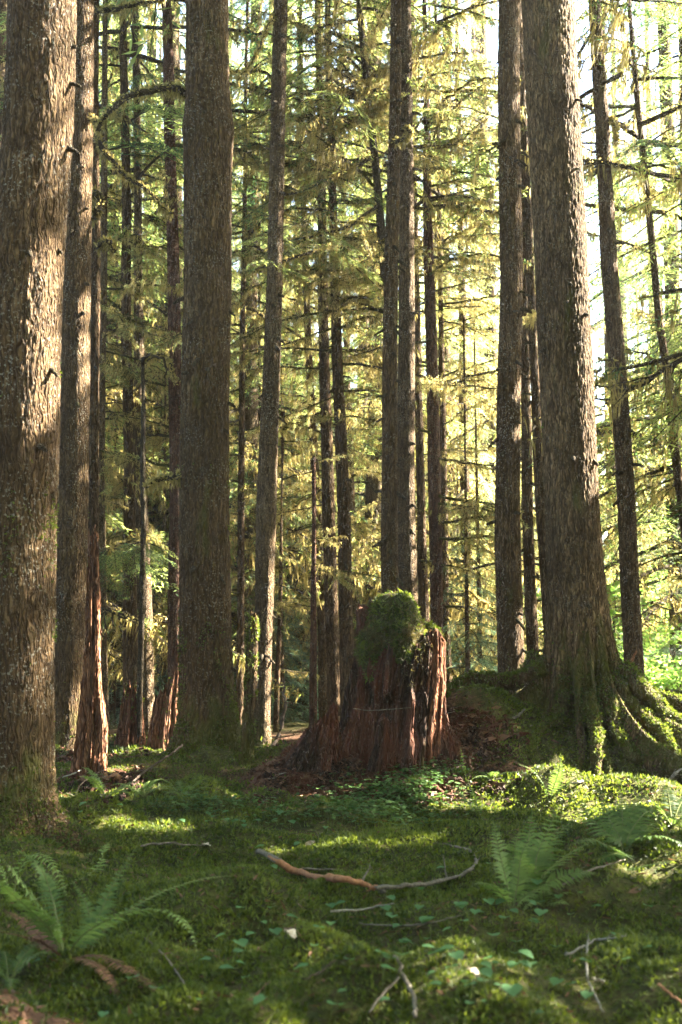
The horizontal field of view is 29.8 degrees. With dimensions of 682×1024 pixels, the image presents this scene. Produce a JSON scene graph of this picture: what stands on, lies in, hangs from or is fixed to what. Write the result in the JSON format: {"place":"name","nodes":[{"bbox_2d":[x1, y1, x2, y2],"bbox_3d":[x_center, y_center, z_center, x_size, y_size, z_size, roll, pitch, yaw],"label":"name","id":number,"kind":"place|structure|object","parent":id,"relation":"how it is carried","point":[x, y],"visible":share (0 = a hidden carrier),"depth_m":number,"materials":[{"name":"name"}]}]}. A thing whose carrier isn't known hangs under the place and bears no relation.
{"place":"outdoors","nodes":[
{"label":"outdoors","id":0,"kind":"place"},
{"bbox_2d":[0,683,681,1023],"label":"ground","id":1,"kind":"structure","parent":0,"point":[560,911],"depth_m":6.17,"materials":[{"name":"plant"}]},
{"bbox_2d":[0,943,50,988],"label":"sword fern","id":2,"kind":"object","parent":1,"relation":"on","point":[22,957],"visible":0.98,"depth_m":5.31,"materials":[{"name":"plant"}]},
{"bbox_2d":[0,842,111,903],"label":"sword fern","id":3,"kind":"object","parent":1,"relation":"on","point":[51,863],"visible":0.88,"depth_m":6.39,"materials":[{"name":"plant"}]},
{"bbox_2d":[0,0,127,854],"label":"spruce tree","id":4,"kind":"object","parent":1,"relation":"on","point":[37,149],"visible":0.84,"depth_m":8.34,"materials":[{"name":"brown plant"}]},
{"bbox_2d":[54,0,98,750],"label":"spruce tree","id":5,"kind":"object","parent":1,"relation":"on","point":[72,523],"visible":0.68,"depth_m":14.67,"materials":[{"name":"brown plant"}]},
{"bbox_2d":[69,528,107,773],"bbox_3d":[-2.366,1.542,12.245,0.680,2.872,0.384,-1,-6,10],"label":"broken snag","id":6,"kind":"object","parent":1,"relation":"on","point":[91,744],"visible":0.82,"depth_m":12.19,"materials":[{"name":"wood"}]},
{"bbox_2d":[0,0,183,734],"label":"conifer tree","id":7,"kind":"object","parent":1,"relation":"on","point":[105,309],"visible":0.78,"depth_m":17.76,"materials":[{"name":"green plant"}]},
{"bbox_2d":[81,767,143,797],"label":"sword fern","id":8,"kind":"object","parent":1,"relation":"on","point":[95,781],"visible":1,"depth_m":8.68,"materials":[{"name":"plant"}]},
{"bbox_2d":[0,841,228,1003],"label":"sword fern","id":9,"kind":"object","parent":1,"relation":"on","point":[90,933],"visible":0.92,"depth_m":5.43,"materials":[{"name":"plant"}]},
{"bbox_2d":[114,679,145,747],"bbox_3d":[-2.694,2.742,16.402,0.485,1.217,0.484,0,-6,0],"label":"rotten stump","id":10,"kind":"object","parent":1,"relation":"on","point":[126,734],"visible":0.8,"depth_m":16.30,"materials":[{"name":"red wood"}]},
{"bbox_2d":[88,0,173,557],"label":"conifer tree","id":11,"kind":"object","parent":1,"relation":"on","point":[104,243],"visible":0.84,"depth_m":15.45,"materials":[{"name":"brown plant"}]},
{"bbox_2d":[105,316,166,727],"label":"young hemlock","id":12,"kind":"object","parent":1,"relation":"on","point":[112,707],"visible":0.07,"depth_m":21.79,"materials":[{"name":"green plant"}]},
{"bbox_2d":[111,779,171,798],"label":"sword fern","id":13,"kind":"object","parent":1,"relation":"on","point":[146,786],"visible":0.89,"depth_m":10.58,"materials":[{"name":"plant"}]},
{"bbox_2d":[116,297,167,719],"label":"young hemlock","id":14,"kind":"object","parent":1,"relation":"on","point":[163,680],"visible":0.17,"depth_m":23.03,"materials":[{"name":"green plant"}]},
{"bbox_2d":[0,0,291,692],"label":"conifer tree","id":15,"kind":"object","parent":1,"relation":"on","point":[127,546],"visible":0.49,"depth_m":18.17,"materials":[{"name":"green plant"}]},
{"bbox_2d":[0,0,303,703],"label":"conifer tree","id":16,"kind":"object","parent":1,"relation":"on","point":[118,617],"visible":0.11,"depth_m":19.01,"materials":[{"name":"green plant"}]},
{"bbox_2d":[127,744,182,784],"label":"fallen branch","id":17,"kind":"object","parent":1,"relation":"on","point":[154,764],"visible":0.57,"depth_m":11.85,"materials":[{"name":"wood"}]},
{"bbox_2d":[137,349,177,741],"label":"dead sapling","id":18,"kind":"object","parent":1,"relation":"on","point":[158,355],"visible":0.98,"depth_m":16.51,"materials":[{"name":"wood"}]},
{"bbox_2d":[146,638,178,751],"bbox_3d":[-2.054,2.342,14.822,0.482,1.772,0.484,0,-6,0],"label":"broken stump","id":19,"kind":"object","parent":1,"relation":"on","point":[162,721],"visible":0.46,"depth_m":14.71,"materials":[{"name":"wood"}]},
{"bbox_2d":[92,0,241,757],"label":"spruce tree","id":20,"kind":"object","parent":1,"relation":"on","point":[207,706],"visible":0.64,"depth_m":13.21,"materials":[{"name":"brown plant"}]},
{"bbox_2d":[99,0,252,684],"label":"conifer tree","id":21,"kind":"object","parent":1,"relation":"on","point":[174,346],"visible":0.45,"depth_m":17.82,"materials":[{"name":"brown plant"}]},
{"bbox_2d":[99,17,272,689],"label":"conifer tree","id":22,"kind":"object","parent":1,"relation":"on","point":[119,603],"visible":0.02,"depth_m":22.01,"materials":[{"name":"green plant"}]},
{"bbox_2d":[99,1,272,692],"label":"conifer tree","id":23,"kind":"object","parent":1,"relation":"on","point":[121,646],"visible":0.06,"depth_m":23.86,"materials":[{"name":"green plant"}]},
{"bbox_2d":[158,778,213,795],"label":"sword fern","id":24,"kind":"object","parent":1,"relation":"on","point":[177,792],"visible":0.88,"depth_m":10.67,"materials":[{"name":"plant"}]},
{"bbox_2d":[87,1,286,627],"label":"conifer tree","id":25,"kind":"object","parent":1,"relation":"on","point":[152,403],"depth_m":23.02,"materials":[{"name":"green plant"}]},
{"bbox_2d":[118,0,263,680],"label":"conifer tree","id":26,"kind":"object","parent":1,"relation":"on","point":[148,48],"depth_m":29.95,"materials":[{"name":"green plant"}]},
{"bbox_2d":[99,3,317,716],"bbox_3d":[-4.358,-8.117,26.170,8.834,25.085,7.625,-1,-6,10],"label":"conifer tree","id":27,"kind":"object","parent":1,"relation":"on","point":[110,326],"visible":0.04,"depth_m":25.06,"materials":[{"name":"green plant"}]},
{"bbox_2d":[120,80,338,711],"bbox_3d":[-2.060,-5.285,28.358,5.150,20.790,5.680,2,-6,-22],"label":"conifer tree","id":28,"kind":"object","parent":1,"relation":"on","point":[284,453],"visible":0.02,"depth_m":28.14,"materials":[{"name":"green plant"}]},
{"bbox_2d":[99,0,381,696],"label":"conifer tree","id":29,"kind":"object","parent":1,"relation":"on","point":[291,551],"visible":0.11,"depth_m":24.36,"materials":[{"name":"green plant"}]},
{"bbox_2d":[99,0,388,729],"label":"conifer tree","id":30,"kind":"object","parent":1,"relation":"on","point":[137,270],"visible":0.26,"depth_m":19.05,"materials":[{"name":"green plant"}]},
{"bbox_2d":[107,0,382,675],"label":"conifer tree","id":31,"kind":"object","parent":1,"relation":"on","point":[252,413],"visible":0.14,"depth_m":23.91,"materials":[{"name":"green plant"}]},
{"bbox_2d":[238,611,259,764],"bbox_3d":[-0.931,1.921,12.472,0.294,1.906,0.273,0,-6,0],"label":"leaning snag","id":32,"kind":"object","parent":1,"relation":"on","point":[247,738],"visible":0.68,"depth_m":12.44,"materials":[{"name":"brown wood"}]},
{"bbox_2d":[142,0,364,727],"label":"young conifer","id":33,"kind":"object","parent":1,"relation":"on","point":[242,385],"visible":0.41,"depth_m":20.13,"materials":[{"name":"green plant"}]},
{"bbox_2d":[111,13,427,688],"bbox_3d":[-2.433,-7.018,26.255,7.702,22.861,7.277,-5,-8,39],"label":"conifer tree","id":34,"kind":"object","parent":1,"relation":"on","point":[289,470],"visible":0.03,"depth_m":24.67,"materials":[{"name":"green plant"}]},
{"bbox_2d":[183,3,358,683],"bbox_3d":[-1.231,-7.955,34.179,9.299,26.406,8.027,-2,-6,17],"label":"conifer tree","id":35,"kind":"object","parent":1,"relation":"on","point":[315,340],"depth_m":33.79,"materials":[{"name":"green plant"}]},
{"bbox_2d":[231,186,318,721],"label":"young hemlock","id":36,"kind":"object","parent":1,"relation":"on","point":[259,416],"visible":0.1,"depth_m":24.22,"materials":[{"name":"green plant"}]},
{"bbox_2d":[234,364,318,723],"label":"young hemlock","id":37,"kind":"object","parent":1,"relation":"on","point":[281,700],"visible":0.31,"depth_m":22.79,"materials":[{"name":"green plant"}]},
{"bbox_2d":[270,678,286,746],"bbox_3d":[-0.744,2.518,15.998,0.152,0.867,0.426,-2,-6,22],"label":"leaning pole","id":38,"kind":"object","parent":1,"relation":"on","point":[274,742],"visible":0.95,"depth_m":15.95,"materials":[{"name":"brown plant"}]},
{"bbox_2d":[235,0,337,746],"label":"spruce tree","id":39,"kind":"object","parent":1,"relation":"on","point":[266,506],"visible":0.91,"depth_m":16.66,"materials":[{"name":"brown plant"}]},
{"bbox_2d":[272,308,317,709],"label":"young hemlock","id":40,"kind":"object","parent":1,"relation":"on","point":[288,684],"visible":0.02,"depth_m":26.70,"materials":[{"name":"green plant"}]},
{"bbox_2d":[131,0,470,718],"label":"conifer tree","id":41,"kind":"object","parent":1,"relation":"on","point":[322,673],"visible":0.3,"depth_m":22.15,"materials":[{"name":"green plant"}]},
{"bbox_2d":[55,695,558,809],"bbox_3d":[-1.361,2.722,16.789,5.458,0.979,16.315,1,-6,-9],"label":"wood debris","id":42,"kind":"object","parent":1,"relation":"on","point":[470,732],"visible":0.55,"depth_m":11.60,"materials":[{"name":"wood"}]},
{"bbox_2d":[233,411,381,731],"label":"young conifer","id":43,"kind":"object","parent":1,"relation":"on","point":[280,568],"visible":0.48,"depth_m":21.04,"materials":[{"name":"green plant"}]},
{"bbox_2d":[134,754,482,828],"bbox_3d":[-0.176,2.176,10.230,2.836,0.543,3.534,0,-6,0],"label":"ground cover","id":44,"kind":"object","parent":1,"relation":"on","point":[394,804],"visible":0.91,"depth_m":9.84,"materials":[{"name":"plant"}]},
{"bbox_2d":[255,848,385,893],"bbox_3d":[-0.116,1.983,7.198,0.367,0.211,1.688,2,-6,-21],"label":"fallen branch","id":45,"kind":"object","parent":1,"relation":"on","point":[290,869],"visible":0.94,"depth_m":7.10,"materials":[{"name":"wood"}]},
{"bbox_2d":[232,0,415,710],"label":"conifer tree","id":46,"kind":"object","parent":1,"relation":"on","point":[301,636],"visible":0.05,"depth_m":26.70,"materials":[{"name":"green plant"}]},
{"bbox_2d":[274,453,380,726],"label":"young conifer","id":47,"kind":"object","parent":1,"relation":"on","point":[313,672],"visible":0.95,"depth_m":17.93,"materials":[{"name":"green plant"}]},
{"bbox_2d":[231,2,473,703],"bbox_3d":[-0.882,-7.832,30.564,8.558,25.401,8.086,-2,-6,16],"label":"conifer tree","id":48,"kind":"object","parent":1,"relation":"on","point":[263,298],"visible":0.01,"depth_m":30.60,"materials":[{"name":"green plant"}]},
{"bbox_2d":[230,0,477,358],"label":"conifer tree","id":49,"kind":"object","parent":1,"relation":"on","point":[347,262],"visible":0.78,"depth_m":18.56,"materials":[{"name":"green plant"}]},
{"bbox_2d":[230,0,498,718],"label":"conifer tree","id":50,"kind":"object","parent":1,"relation":"on","point":[346,638],"visible":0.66,"depth_m":19.11,"materials":[{"name":"green plant"}]},
{"bbox_2d":[231,0,497,656],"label":"conifer tree","id":51,"kind":"object","parent":1,"relation":"on","point":[351,475],"visible":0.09,"depth_m":24.21,"materials":[{"name":"green plant"}]},
{"bbox_2d":[55,0,681,785],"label":"spruce tree","id":52,"kind":"object","parent":1,"relation":"on","point":[587,674],"visible":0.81,"depth_m":13.02,"materials":[{"name":"brown plant"}]},
{"bbox_2d":[107,0,632,719],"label":"conifer tree","id":53,"kind":"object","parent":1,"relation":"on","point":[325,504],"visible":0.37,"depth_m":20.24,"materials":[{"name":"green plant"}]},
{"bbox_2d":[280,588,460,771],"bbox_3d":[0.250,1.539,11.947,1.553,1.677,1.091,4,-7,-37],"label":"rotten stump","id":54,"kind":"object","parent":1,"relation":"on","point":[399,650],"visible":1,"depth_m":11.75,"materials":[{"name":"brown wood"}]},
{"bbox_2d":[284,11,473,692],"bbox_3d":[0.677,-7.192,31.701,6.784,24.401,6.094,-1,-6,12],"label":"conifer tree","id":55,"kind":"object","parent":1,"relation":"on","point":[366,394],"depth_m":31.56,"materials":[{"name":"green plant"}]},
{"bbox_2d":[368,976,399,1013],"bbox_3d":[0.148,1.679,4.452,0.016,0.091,0.180,-5,-7,37],"label":"fallen stick","id":56,"kind":"object","parent":1,"relation":"on","point":[384,992],"visible":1,"depth_m":4.46,"materials":[{"name":"wood"}]},
{"bbox_2d":[372,0,415,593],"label":"spruce tree","id":57,"kind":"object","parent":1,"relation":"on","point":[388,541],"visible":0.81,"depth_m":16.44,"materials":[{"name":"brown plant"}]},
{"bbox_2d":[393,954,417,1018],"bbox_3d":[0.233,1.655,4.474,0.038,0.137,0.331,1,-6,-10],"label":"fallen stick","id":58,"kind":"object","parent":1,"relation":"on","point":[412,993],"visible":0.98,"depth_m":4.45,"materials":[{"name":"wood"}]},
{"bbox_2d":[397,0,421,605],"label":"hemlock tree","id":59,"kind":"object","parent":1,"relation":"on","point":[407,556],"visible":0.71,"depth_m":17.43,"materials":[{"name":"brown plant"}]},
{"bbox_2d":[359,915,461,926],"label":"fallen twig","id":60,"kind":"object","parent":1,"relation":"on","point":[410,925],"visible":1,"depth_m":5.85,"materials":[{"name":"wood"}]},
{"bbox_2d":[376,840,479,890],"bbox_3d":[0.526,2.051,7.339,0.596,0.205,1.960,0,-6,3],"label":"fallen branch","id":61,"kind":"object","parent":1,"relation":"on","point":[415,884],"visible":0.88,"depth_m":6.90,"materials":[{"name":"wood"}]},
{"bbox_2d":[252,0,605,686],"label":"conifer tree","id":62,"kind":"object","parent":1,"relation":"on","point":[461,301],"visible":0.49,"depth_m":21.59,"materials":[{"name":"green plant"}]},
{"bbox_2d":[255,0,611,630],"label":"conifer tree","id":63,"kind":"object","parent":1,"relation":"on","point":[425,251],"visible":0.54,"depth_m":19.50,"materials":[{"name":"green plant"}]},
{"bbox_2d":[231,4,641,655],"bbox_3d":[0.663,-7.539,25.658,8.369,23.765,7.224,4,-7,-37],"label":"conifer tree","id":64,"kind":"object","parent":1,"relation":"on","point":[373,488],"visible":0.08,"depth_m":24.84,"materials":[{"name":"green plant"}]},
{"bbox_2d":[297,0,595,621],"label":"conifer tree","id":65,"kind":"object","parent":1,"relation":"on","point":[423,600],"visible":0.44,"depth_m":20.71,"materials":[{"name":"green plant"}]},
{"bbox_2d":[355,0,546,639],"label":"conifer tree","id":66,"kind":"object","parent":1,"relation":"on","point":[532,342],"visible":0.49,"depth_m":18.22,"materials":[{"name":"brown plant"}]},
{"bbox_2d":[439,747,481,818],"bbox_3d":[0.946,2.070,9.765,0.348,0.554,0.187,-4,-7,37],"label":"sword fern","id":67,"kind":"object","parent":1,"relation":"on","point":[465,799],"visible":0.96,"depth_m":9.71,"materials":[{"name":"plant"}]},
{"bbox_2d":[306,0,619,670],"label":"conifer tree","id":68,"kind":"object","parent":1,"relation":"on","point":[447,351],"visible":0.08,"depth_m":27.12,"materials":[{"name":"green plant"}]},
{"bbox_2d":[440,317,497,686],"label":"young hemlock","id":69,"kind":"object","parent":1,"relation":"on","point":[467,642],"visible":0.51,"depth_m":19.47,"materials":[{"name":"green plant"}]},
{"bbox_2d":[451,376,489,676],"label":"young hemlock","id":70,"kind":"object","parent":1,"relation":"on","point":[457,532],"visible":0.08,"depth_m":26.08,"materials":[{"name":"green plant"}]},
{"bbox_2d":[452,297,496,685],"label":"young hemlock","id":71,"kind":"object","parent":1,"relation":"on","point":[478,583],"visible":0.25,"depth_m":23.02,"materials":[{"name":"green plant"}]},
{"bbox_2d":[416,0,541,624],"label":"conifer tree","id":72,"kind":"object","parent":1,"relation":"on","point":[473,36],"visible":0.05,"depth_m":33.82,"materials":[{"name":"green plant"}]},
{"bbox_2d":[421,0,540,684],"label":"conifer tree","id":73,"kind":"object","parent":1,"relation":"on","point":[490,327],"visible":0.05,"depth_m":29.46,"materials":[{"name":"green plant"}]},
{"bbox_2d":[378,0,611,684],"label":"conifer tree","id":74,"kind":"object","parent":1,"relation":"on","point":[452,405],"visible":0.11,"depth_m":25.18,"materials":[{"name":"green plant"}]},
{"bbox_2d":[459,247,540,664],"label":"young hemlock","id":75,"kind":"object","parent":1,"relation":"on","point":[480,352],"visible":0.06,"depth_m":28.86,"materials":[{"name":"green plant"}]},
{"bbox_2d":[414,0,588,653],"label":"conifer tree","id":76,"kind":"object","parent":1,"relation":"on","point":[530,576],"visible":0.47,"depth_m":18.57,"materials":[{"name":"brown plant"}]},
{"bbox_2d":[486,0,532,695],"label":"spruce tree","id":77,"kind":"object","parent":1,"relation":"on","point":[511,651],"visible":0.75,"depth_m":15.77,"materials":[{"name":"brown plant"}]},
{"bbox_2d":[421,1,599,624],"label":"conifer tree","id":78,"kind":"object","parent":1,"relation":"on","point":[476,49],"visible":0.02,"depth_m":39.34,"materials":[{"name":"green plant"}]},
{"bbox_2d":[501,984,522,1017],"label":"heart leaf plant","id":79,"kind":"object","parent":1,"relation":"on","point":[513,990],"visible":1,"depth_m":4.27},
{"bbox_2d":[473,821,553,908],"bbox_3d":[0.785,1.699,6.122,0.498,0.424,0.332,4,-7,-36],"label":"sword fern","id":80,"kind":"object","parent":1,"relation":"on","point":[512,889],"visible":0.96,"depth_m":6.13,"materials":[{"name":"plant"}]},
{"bbox_2d":[506,888,574,912],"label":"sword fern","id":81,"kind":"object","parent":1,"relation":"on","point":[543,895],"visible":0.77,"depth_m":6.16,"materials":[{"name":"plant"}]},
{"bbox_2d":[422,107,666,648],"bbox_3d":[4.406,-7.274,30.695,6.784,24.401,6.094,-2,-6,20],"label":"conifer tree","id":82,"kind":"object","parent":1,"relation":"on","point":[606,410],"visible":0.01,"depth_m":30.06,"materials":[{"name":"green plant"}]},
{"bbox_2d":[414,0,681,584],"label":"conifer tree","id":83,"kind":"object","parent":1,"relation":"on","point":[654,349],"visible":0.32,"depth_m":20.77,"materials":[{"name":"green plant"}]},
{"bbox_2d":[415,0,681,682],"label":"conifer tree","id":84,"kind":"object","parent":1,"relation":"on","point":[672,598],"visible":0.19,"depth_m":24.15,"materials":[{"name":"green plant"}]},
{"bbox_2d":[503,797,597,895],"bbox_3d":[1.030,1.659,6.316,0.502,0.465,0.511,0,-6,0],"label":"sword fern","id":85,"kind":"object","parent":1,"relation":"on","point":[540,858],"visible":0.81,"depth_m":6.29,"materials":[{"name":"plant"}]},
{"bbox_2d":[519,757,582,801],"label":"sword fern","id":86,"kind":"object","parent":1,"relation":"on","point":[557,775],"visible":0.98,"depth_m":10.15,"materials":[{"name":"plant"}]},
{"bbox_2d":[440,0,681,595],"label":"conifer tree","id":87,"kind":"object","parent":1,"relation":"on","point":[638,122],"visible":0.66,"depth_m":18.45,"materials":[{"name":"green plant"}]},
{"bbox_2d":[458,0,681,512],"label":"conifer tree","id":88,"kind":"object","parent":1,"relation":"on","point":[639,170],"visible":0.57,"depth_m":18.26,"materials":[{"name":"green plant"}]},
{"bbox_2d":[585,939,603,1011],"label":"fallen twig","id":89,"kind":"object","parent":1,"relation":"on","point":[590,985],"visible":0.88,"depth_m":4.84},
{"bbox_2d":[564,932,625,955],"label":"fallen twig","id":90,"kind":"object","parent":1,"relation":"on","point":[582,946],"visible":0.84,"depth_m":5.61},
{"bbox_2d":[522,566,670,658],"bbox_3d":[4.543,2.369,23.223,2.789,2.865,2.431,-1,-6,8],"label":"leafy shrub","id":91,"kind":"object","parent":1,"relation":"on","point":[612,589],"visible":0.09,"depth_m":23.25,"materials":[{"name":"green plant"}]},
{"bbox_2d":[533,6,667,664],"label":"conifer tree","id":92,"kind":"object","parent":1,"relation":"on","point":[597,329],"visible":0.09,"depth_m":31.57,"materials":[{"name":"green plant"}]},
{"bbox_2d":[588,0,651,674],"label":"spruce tree","id":93,"kind":"object","parent":1,"relation":"on","point":[630,592],"visible":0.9,"depth_m":17.21,"materials":[{"name":"brown plant"}]},
{"bbox_2d":[559,780,681,864],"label":"sword fern","id":94,"kind":"object","parent":1,"relation":"on","point":[629,833],"visible":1,"depth_m":6.82,"materials":[{"name":"plant"}]},
{"bbox_2d":[586,14,681,568],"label":"conifer tree","id":95,"kind":"object","parent":1,"relation":"on","point":[600,339],"visible":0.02,"depth_m":42.97,"materials":[{"name":"green plant"}]},
{"bbox_2d":[593,193,681,523],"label":"conifer tree","id":96,"kind":"object","parent":1,"relation":"on","point":[653,362],"visible":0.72,"depth_m":15.93,"materials":[{"name":"green plant"}]},
{"bbox_2d":[595,5,679,679],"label":"conifer tree","id":97,"kind":"object","parent":1,"relation":"on","point":[650,310],"visible":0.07,"depth_m":31.62,"materials":[{"name":"green plant"}]},
{"bbox_2d":[595,357,681,452],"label":"conifer tree","id":98,"kind":"object","parent":1,"relation":"on","point":[669,380],"visible":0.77,"depth_m":15.70,"materials":[{"name":"green plant"}]},
{"bbox_2d":[609,559,668,657],"bbox_3d":[7.215,2.686,29.889,3.523,3.620,3.070,4,-7,-36],"label":"leafy shrub","id":99,"kind":"object","parent":1,"relation":"on","point":[648,568],"visible":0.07,"depth_m":29.45,"materials":[{"name":"green plant"}]},
{"bbox_2d":[614,785,681,827],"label":"sword fern","id":100,"kind":"object","parent":1,"relation":"on","point":[678,805],"visible":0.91,"depth_m":8.29,"materials":[{"name":"plant"}]},
{"bbox_2d":[616,622,681,689],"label":"leafy shrub","id":101,"kind":"object","parent":1,"relation":"on","point":[675,676],"visible":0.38,"depth_m":19.36,"materials":[{"name":"green plant"}]},
{"bbox_2d":[616,623,681,688],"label":"leafy shrub","id":102,"kind":"object","parent":1,"relation":"on","point":[653,661],"visible":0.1,"depth_m":20.99,"materials":[{"name":"green plant"}]},
{"bbox_2d":[648,525,669,689],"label":"young hemlock","id":103,"kind":"object","parent":1,"relation":"on","point":[665,647],"visible":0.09,"depth_m":24.66,"materials":[{"name":"green plant"}]},
{"bbox_2d":[646,275,681,664],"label":"young hemlock","id":104,"kind":"object","parent":1,"relation":"on","point":[667,511],"visible":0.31,"depth_m":24.02,"materials":[{"name":"green plant"}]},
{"bbox_2d":[99,0,681,559],"label":"sky","id":105,"kind":"structure","parent":0,"point":[492,54],"materials":[{"name":"white"}]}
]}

